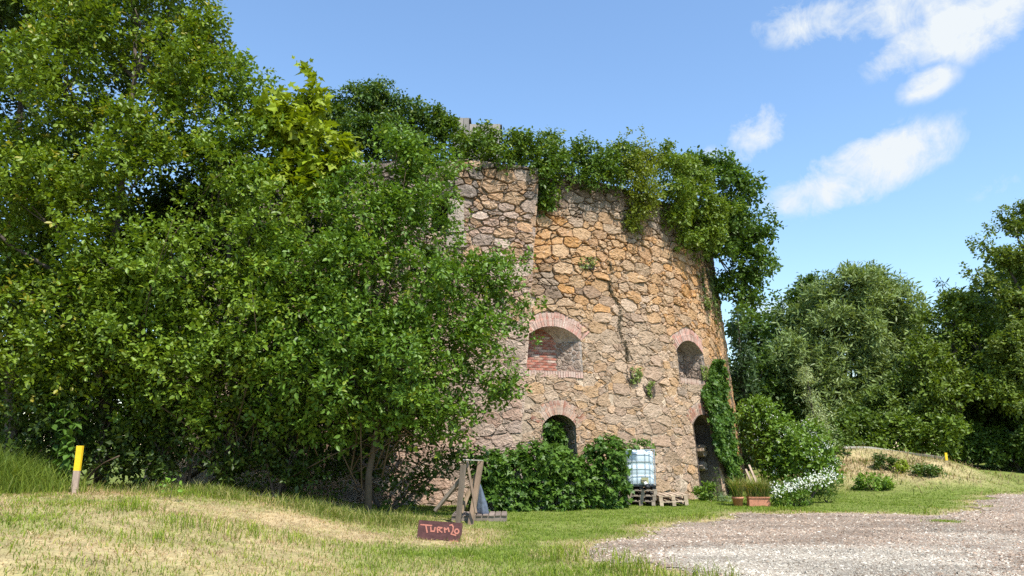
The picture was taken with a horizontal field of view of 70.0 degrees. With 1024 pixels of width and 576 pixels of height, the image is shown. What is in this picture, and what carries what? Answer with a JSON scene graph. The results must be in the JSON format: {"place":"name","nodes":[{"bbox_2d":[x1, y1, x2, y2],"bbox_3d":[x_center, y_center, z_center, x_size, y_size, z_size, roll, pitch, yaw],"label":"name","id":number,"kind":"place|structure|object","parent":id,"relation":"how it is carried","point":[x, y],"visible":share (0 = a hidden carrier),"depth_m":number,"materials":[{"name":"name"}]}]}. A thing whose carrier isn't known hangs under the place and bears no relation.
{"place":"outdoors","nodes":[
{"label":"outdoors","id":0,"kind":"place"},
{"bbox_2d":[0,448,1023,575],"bbox_3d":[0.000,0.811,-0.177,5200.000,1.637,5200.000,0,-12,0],"label":"ground","id":1,"kind":"structure","parent":0,"point":[4,551],"depth_m":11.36,"materials":[{"name":"plant"}]},
{"bbox_2d":[0,440,121,496],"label":"tall grass clump","id":2,"kind":"object","parent":1,"relation":"on","point":[22,473],"visible":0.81,"depth_m":13.68,"materials":[{"name":"green plant"}]},
{"bbox_2d":[41,402,88,479],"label":"nettle plant","id":3,"kind":"object","parent":1,"relation":"on","point":[64,450],"visible":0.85,"depth_m":14.54,"materials":[{"name":"green plant"}]},
{"bbox_2d":[71,446,83,493],"bbox_3d":[-8.024,3.403,13.484,0.114,0.966,0.058,0,-12,0],"label":"marker stake","id":4,"kind":"object","parent":1,"relation":"on","point":[77,463],"visible":0.82,"depth_m":13.48,"materials":[{"name":"yellow paint"}]},
{"bbox_2d":[0,218,172,479],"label":"hornbeam tree","id":5,"kind":"object","parent":1,"relation":"on","point":[46,437],"visible":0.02,"depth_m":23.36,"materials":[{"name":"green plant"}]},
{"bbox_2d":[0,360,174,487],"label":"undergrowth bush","id":6,"kind":"object","parent":1,"relation":"on","point":[27,434],"visible":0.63,"depth_m":15.16,"materials":[{"name":"green plant"}]},
{"bbox_2d":[0,0,243,460],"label":"dark tree","id":7,"kind":"object","parent":1,"relation":"on","point":[9,13],"visible":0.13,"depth_m":19.99,"materials":[{"name":"green plant"}]},
{"bbox_2d":[0,0,246,484],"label":"plum tree","id":8,"kind":"object","parent":1,"relation":"on","point":[67,195],"visible":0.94,"depth_m":16.37,"materials":[{"name":"green plant"}]},
{"bbox_2d":[158,477,184,499],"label":"oak seedling","id":9,"kind":"object","parent":1,"relation":"on","point":[179,489],"visible":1,"depth_m":12.44,"materials":[{"name":"green plant"}]},
{"bbox_2d":[100,375,259,491],"bbox_3d":[-7.062,3.186,15.759,3.190,2.797,2.373,4,-13,-18],"label":"undergrowth bush","id":10,"kind":"object","parent":1,"relation":"on","point":[172,425],"visible":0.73,"depth_m":15.36,"materials":[{"name":"green plant"}]},
{"bbox_2d":[58,47,344,487],"bbox_3d":[-6.367,-0.889,16.790,5.692,10.986,5.032,0,-12,0],"label":"plum tree","id":11,"kind":"object","parent":1,"relation":"on","point":[237,176],"visible":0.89,"depth_m":15.56,"materials":[{"name":"green plant"}]},
{"bbox_2d":[10,477,442,531],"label":"long grass","id":12,"kind":"structure","parent":1,"relation":"on","point":[371,518],"depth_m":14.06,"materials":[{"name":"green plant"}]},
{"bbox_2d":[0,148,453,492],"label":"hazel thicket","id":13,"kind":"object","parent":1,"relation":"on","point":[316,225],"visible":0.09,"depth_m":19.33,"materials":[{"name":"green plant"}]},
{"bbox_2d":[202,380,337,501],"bbox_3d":[-5.239,3.287,15.928,2.816,2.949,2.568,0,-12,0],"label":"undergrowth bush","id":14,"kind":"object","parent":1,"relation":"on","point":[287,472],"visible":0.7,"depth_m":15.67,"materials":[{"name":"green plant"}]},
{"bbox_2d":[244,55,363,494],"bbox_3d":[-5.118,-0.570,17.485,3.013,11.014,2.178,0,-12,0],"label":"maple sapling","id":15,"kind":"object","parent":1,"relation":"on","point":[306,129],"visible":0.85,"depth_m":17.80,"materials":[{"name":"green plant"}]},
{"bbox_2d":[295,372,472,512],"bbox_3d":[-2.926,3.571,16.853,4.184,3.423,2.384,-4,-13,16],"label":"undergrowth bush","id":16,"kind":"object","parent":1,"relation":"on","point":[418,492],"visible":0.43,"depth_m":16.61,"materials":[{"name":"green plant"}]},
{"bbox_2d":[231,115,547,511],"bbox_3d":[-2.579,0.307,16.380,6.926,9.345,4.223,0,-12,0],"label":"cherry plum tree","id":17,"kind":"object","parent":1,"relation":"on","point":[389,321],"visible":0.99,"depth_m":15.90,"materials":[{"name":"green plant"}]},
{"bbox_2d":[417,520,462,541],"bbox_3d":[-1.242,4.192,12.547,0.766,0.364,0.030,3,-28,5],"label":"painted sign","id":18,"kind":"object","parent":1,"relation":"on","point":[436,530],"visible":0.97,"depth_m":12.55,"materials":[{"name":"paint"}]},
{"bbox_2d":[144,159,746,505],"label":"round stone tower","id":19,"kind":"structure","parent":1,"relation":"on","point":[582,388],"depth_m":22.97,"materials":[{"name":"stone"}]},
{"bbox_2d":[311,73,455,162],"bbox_3d":[-4.693,-5.393,24.191,5.825,3.876,2.896,2,-12,-7],"label":"climbing creeper","id":20,"kind":"object","parent":19,"relation":"on","point":[369,109],"visible":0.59,"depth_m":24.05,"materials":[{"name":"green plant"}]},
{"bbox_2d":[454,118,501,161],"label":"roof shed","id":21,"kind":"structure","parent":19,"relation":"on","point":[468,123],"depth_m":26.87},
{"bbox_2d":[423,111,566,179],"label":"climbing creeper","id":22,"kind":"object","parent":19,"relation":"on","point":[520,152],"visible":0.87,"depth_m":23.39,"materials":[{"name":"green plant"}]},
{"bbox_2d":[542,418,568,468],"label":"vine in opening","id":23,"kind":"object","parent":19,"relation":"attached to","point":[552,431],"visible":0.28,"depth_m":21.67,"materials":[{"name":"green plant"}]},
{"bbox_2d":[525,129,643,217],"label":"climbing creeper","id":24,"kind":"object","parent":19,"relation":"attached to","point":[601,165],"visible":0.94,"depth_m":24.10,"materials":[{"name":"green plant"}]},
{"bbox_2d":[579,256,598,269],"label":"wall weed","id":25,"kind":"object","parent":19,"relation":"attached to","point":[582,266],"depth_m":23.47,"materials":[{"name":"green plant"}]},
{"bbox_2d":[606,260,629,360],"bbox_3d":[3.413,0.708,23.578,0.755,3.366,0.249,2,-12,-9],"label":"moss seam","id":26,"kind":"object","parent":19,"relation":"attached to","point":[620,310],"visible":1,"depth_m":23.59,"materials":[{"name":"green plant"}]},
{"bbox_2d":[626,367,642,383],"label":"wall weed","id":27,"kind":"object","parent":19,"relation":"attached to","point":[634,380],"depth_m":23.13,"materials":[{"name":"green plant"}]},
{"bbox_2d":[606,124,668,238],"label":"climbing creeper","id":28,"kind":"object","parent":19,"relation":"on","point":[645,195],"visible":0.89,"depth_m":24.89,"materials":[{"name":"green plant"}]},
{"bbox_2d":[643,381,655,397],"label":"wall weed","id":29,"kind":"object","parent":19,"relation":"attached to","point":[648,386],"depth_m":23.37,"materials":[{"name":"green plant"}]},
{"bbox_2d":[651,138,744,265],"bbox_3d":[6.464,-3.163,27.105,4.483,4.572,2.497,11,-16,-40],"label":"roof shrub","id":30,"kind":"object","parent":19,"relation":"on","point":[691,208],"visible":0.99,"depth_m":26.62,"materials":[{"name":"green plant"}]},
{"bbox_2d":[699,365,708,380],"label":"wall weed","id":31,"kind":"object","parent":19,"relation":"attached to","point":[702,373],"depth_m":25.66,"materials":[{"name":"green plant"}]},
{"bbox_2d":[703,297,711,309],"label":"wall weed","id":32,"kind":"object","parent":19,"relation":"attached to","point":[707,304],"depth_m":27.28,"materials":[{"name":"green plant"}]},
{"bbox_2d":[696,254,722,334],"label":"ivy trails","id":33,"kind":"object","parent":19,"relation":"attached to","point":[714,296],"visible":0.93,"depth_m":28.21,"materials":[{"name":"green plant"}]},
{"bbox_2d":[701,358,744,495],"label":"ivy column","id":34,"kind":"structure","parent":19,"relation":"attached to","point":[716,397],"depth_m":25.63,"materials":[{"name":"green plant"}]},
{"bbox_2d":[683,144,783,332],"bbox_3d":[8.912,-1.848,28.893,3.391,7.716,3.906,-11,-17,42],"label":"climbing creeper","id":35,"kind":"object","parent":19,"relation":"on","point":[746,232],"visible":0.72,"depth_m":28.76,"materials":[{"name":"green plant"}]},
{"bbox_2d":[434,459,483,524],"bbox_3d":[-1.154,4.428,15.740,1.057,1.448,0.930,0,-12,0],"label":"timber frame","id":36,"kind":"object","parent":1,"relation":"on","point":[475,481],"visible":0.88,"depth_m":15.59,"materials":[{"name":"brown wood"}]},
{"bbox_2d":[475,484,488,515],"bbox_3d":[-0.658,4.709,16.232,0.302,0.692,0.258,0,-12,0],"label":"hanging sack","id":37,"kind":"object","parent":36,"relation":"hanging from","point":[482,507],"visible":0.73,"depth_m":16.14,"materials":[{"name":"fabric"}]},
{"bbox_2d":[451,511,506,521],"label":"slatted platform","id":38,"kind":"structure","parent":1,"relation":"on","point":[492,516],"depth_m":15.85,"materials":[{"name":"grey wood"}]},
{"bbox_2d":[462,433,634,512],"bbox_3d":[1.013,5.044,19.485,5.133,2.367,1.552,6,-14,-25],"label":"virginia creeper","id":39,"kind":"object","parent":1,"relation":"on","point":[569,483],"visible":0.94,"depth_m":19.23,"materials":[{"name":"green plant"}]},
{"bbox_2d":[626,497,655,505],"bbox_3d":[3.600,6.109,20.928,0.806,0.149,1.206,0,-12,1],"label":"wooden pallet","id":40,"kind":"object","parent":1,"relation":"on","point":[645,500],"visible":0.65,"depth_m":20.35,"materials":[{"name":"beige wood"}]},
{"bbox_2d":[626,492,655,499],"bbox_3d":[3.620,5.966,20.959,0.806,0.149,1.206,0,-12,0],"label":"wooden pallet","id":41,"kind":"object","parent":40,"relation":"on","point":[646,495],"visible":0.64,"depth_m":20.46,"materials":[{"name":"beige wood"}]},
{"bbox_2d":[630,487,656,494],"bbox_3d":[3.640,5.824,20.990,0.806,0.151,1.206,0,-12,-1],"label":"wooden pallet","id":42,"kind":"object","parent":41,"relation":"on","point":[644,490],"visible":0.59,"depth_m":20.43,"materials":[{"name":"beige wood"}]},
{"bbox_2d":[624,448,656,488],"bbox_3d":[3.620,5.168,21.016,0.868,1.140,1.470,0,-12,0],"label":"water tank","id":43,"kind":"object","parent":42,"relation":"on","point":[641,464],"visible":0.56,"depth_m":20.56,"materials":[{"name":"plastic"}]},
{"bbox_2d":[608,436,655,501],"bbox_3d":[3.459,5.294,20.768,1.689,2.212,0.939,2,-12,-9],"label":"vine spray","id":44,"kind":"object","parent":43,"relation":"on","point":[637,446],"visible":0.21,"depth_m":20.93,"materials":[{"name":"green plant"}]},
{"bbox_2d":[655,497,688,506],"bbox_3d":[4.496,6.117,20.926,0.806,0.150,1.206,-2,-12,-2],"label":"wooden pallet","id":45,"kind":"object","parent":1,"relation":"on","point":[674,502],"visible":0.76,"depth_m":20.39,"materials":[{"name":"beige wood"}]},
{"bbox_2d":[656,492,687,500],"bbox_3d":[4.487,5.974,20.968,0.805,0.151,1.206,-3,-12,-2],"label":"wooden pallet","id":46,"kind":"object","parent":45,"relation":"on","point":[668,495],"visible":0.82,"depth_m":20.52,"materials":[{"name":"beige wood"}]},
{"bbox_2d":[692,480,718,500],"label":"garden shrub","id":47,"kind":"object","parent":1,"relation":"on","point":[703,494],"visible":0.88,"depth_m":22.56,"materials":[{"name":"green plant"}]},
{"bbox_2d":[712,468,721,500],"bbox_3d":[6.278,6.008,22.444,0.380,1.072,0.397,0,-12,0],"label":"dwarf cypress","id":48,"kind":"object","parent":1,"relation":"on","point":[716,483],"visible":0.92,"depth_m":22.43,"materials":[{"name":"green plant"}]},
{"bbox_2d":[716,492,732,501],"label":"lavender clump","id":49,"kind":"object","parent":1,"relation":"on","point":[724,498],"visible":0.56,"depth_m":22.03,"materials":[{"name":"green plant"}]},
{"bbox_2d":[724,475,747,505],"bbox_3d":[6.401,5.705,20.702,1.021,0.901,1.110,0,-12,0],"label":"round plant pot","id":50,"kind":"object","parent":1,"relation":"on","point":[737,489],"visible":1,"depth_m":20.52,"materials":[{"name":"ceramic"}]},
{"bbox_2d":[725,307,769,470],"bbox_3d":[11.883,5.031,37.783,4.050,8.734,3.863,0,-12,0],"label":"spruce tree","id":51,"kind":"object","parent":1,"relation":"on","point":[741,389],"visible":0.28,"depth_m":37.58,"materials":[{"name":"green plant"}]},
{"bbox_2d":[748,465,755,481],"bbox_3d":[8.373,6.616,25.168,0.074,1.025,0.846,2,-12,-8],"label":"leaning plank","id":52,"kind":"object","parent":1,"relation":"on","point":[751,471],"visible":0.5,"depth_m":25.38,"materials":[{"name":"beige wood"}]},
{"bbox_2d":[740,475,776,505],"bbox_3d":[6.969,5.764,20.859,1.290,0.876,1.043,0,-12,0],"label":"long planter","id":53,"kind":"object","parent":1,"relation":"on","point":[757,493],"visible":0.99,"depth_m":20.69,"materials":[{"name":"ceramic"}]},
{"bbox_2d":[733,269,825,423],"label":"ash tree","id":54,"kind":"object","parent":1,"relation":"on","point":[763,372],"visible":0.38,"depth_m":42.39,"materials":[{"name":"green plant"}]},
{"bbox_2d":[734,391,846,493],"bbox_3d":[10.121,5.783,27.166,3.159,4.150,4.753,9,-15,-34],"label":"elder bush","id":55,"kind":"object","parent":1,"relation":"on","point":[782,445],"visible":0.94,"depth_m":26.52,"materials":[{"name":"green plant"}]},
{"bbox_2d":[769,469,837,506],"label":"white flower bush","id":56,"kind":"object","parent":1,"relation":"on","point":[789,495],"visible":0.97,"depth_m":20.89,"materials":[{"name":"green plant"}]},
{"bbox_2d":[794,364,841,448],"bbox_3d":[11.772,5.218,28.043,1.573,4.659,1.325,5,-13,-20],"label":"silver sapling","id":57,"kind":"object","parent":1,"relation":"on","point":[811,405],"visible":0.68,"depth_m":28.21,"materials":[{"name":"green plant"}]},
{"bbox_2d":[813,475,843,502],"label":"rosemary bush","id":58,"kind":"object","parent":1,"relation":"on","point":[833,487],"visible":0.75,"depth_m":21.39,"materials":[{"name":"green plant"}]},
{"bbox_2d":[723,302,951,455],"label":"beech tree","id":59,"kind":"object","parent":1,"relation":"on","point":[755,332],"visible":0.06,"depth_m":51.40,"materials":[{"name":"green plant"}]},
{"bbox_2d":[824,418,855,463],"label":"bramble bush","id":60,"kind":"object","parent":1,"relation":"on","point":[838,433],"visible":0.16,"depth_m":31.92,"materials":[{"name":"green plant"}]},
{"bbox_2d":[764,258,948,432],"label":"willow tree","id":61,"kind":"object","parent":1,"relation":"on","point":[835,319],"visible":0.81,"depth_m":40.75,"materials":[{"name":"green plant"}]},
{"bbox_2d":[824,400,900,448],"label":"bramble bush","id":62,"kind":"object","parent":1,"relation":"on","point":[864,420],"visible":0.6,"depth_m":34.82,"materials":[{"name":"green plant"}]},
{"bbox_2d":[847,470,897,490],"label":"weed bush","id":63,"kind":"object","parent":1,"relation":"on","point":[860,483],"visible":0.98,"depth_m":25.90,"materials":[{"name":"green plant"}]},
{"bbox_2d":[871,450,898,470],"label":"weed bush","id":64,"kind":"object","parent":1,"relation":"on","point":[880,459],"visible":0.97,"depth_m":28.80,"materials":[{"name":"green plant"}]},
{"bbox_2d":[750,444,1023,494],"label":"rough grass","id":65,"kind":"structure","parent":1,"relation":"on","point":[864,461],"depth_m":29.45,"materials":[{"name":"plant"}]},
{"bbox_2d":[844,446,944,458],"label":"edging boards","id":66,"kind":"object","parent":1,"relation":"on","point":[924,455],"visible":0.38,"depth_m":32.67,"materials":[{"name":"wood"}]},
{"bbox_2d":[852,366,940,446],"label":"bramble bush","id":67,"kind":"object","parent":1,"relation":"on","point":[889,399],"visible":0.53,"depth_m":36.29,"materials":[{"name":"green plant"}]},
{"bbox_2d":[892,458,910,473],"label":"weed bush","id":68,"kind":"object","parent":1,"relation":"on","point":[904,463],"visible":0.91,"depth_m":28.35,"materials":[{"name":"green plant"}]},
{"bbox_2d":[861,409,974,461],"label":"bramble bush","id":69,"kind":"object","parent":1,"relation":"on","point":[911,435],"visible":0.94,"depth_m":33.47,"materials":[{"name":"green plant"}]},
{"bbox_2d":[906,461,946,477],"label":"weed bush","id":70,"kind":"object","parent":1,"relation":"on","point":[918,468],"visible":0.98,"depth_m":27.59,"materials":[{"name":"green plant"}]},
{"bbox_2d":[883,284,1023,463],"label":"sycamore tree","id":71,"kind":"object","parent":1,"relation":"on","point":[934,373],"visible":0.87,"depth_m":36.14,"materials":[{"name":"green plant"}]},
{"bbox_2d":[924,276,983,462],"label":"spruce tree","id":72,"kind":"object","parent":1,"relation":"on","point":[943,285],"visible":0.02,"depth_m":44.66,"materials":[{"name":"green plant"}]},
{"bbox_2d":[937,420,1013,470],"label":"bramble bush","id":73,"kind":"object","parent":1,"relation":"on","point":[969,442],"visible":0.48,"depth_m":34.01,"materials":[{"name":"green plant"}]},
{"bbox_2d":[945,261,1023,462],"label":"lime tree","id":74,"kind":"object","parent":1,"relation":"on","point":[988,268],"depth_m":46.31,"materials":[{"name":"green plant"}]},
{"bbox_2d":[956,197,1023,419],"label":"tall maple tree","id":75,"kind":"object","parent":1,"relation":"on","point":[1008,260],"visible":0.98,"depth_m":34.94,"materials":[{"name":"green plant"}]},
{"bbox_2d":[962,357,1023,467],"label":"alder tree","id":76,"kind":"object","parent":1,"relation":"on","point":[988,416],"visible":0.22,"depth_m":35.94,"materials":[{"name":"green plant"}]},
{"bbox_2d":[971,420,1023,472],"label":"bramble bush","id":77,"kind":"object","parent":1,"relation":"on","point":[1015,441],"visible":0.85,"depth_m":33.40,"materials":[{"name":"green plant"}]},
{"bbox_2d":[0,0,1023,447],"label":"sky","id":78,"kind":"structure","parent":0,"point":[884,131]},
{"bbox_2d":[559,493,1023,575],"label":"gravel yard","id":79,"kind":"structure","parent":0,"point":[832,565],"depth_m":12.56,"materials":[{"name":"grey gravel"}]},
{"bbox_2d":[921,518,968,522],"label":"grass tuft","id":80,"kind":"object","parent":79,"relation":"on","point":[948,520],"visible":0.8,"depth_m":16.11,"materials":[{"name":"green plant"}]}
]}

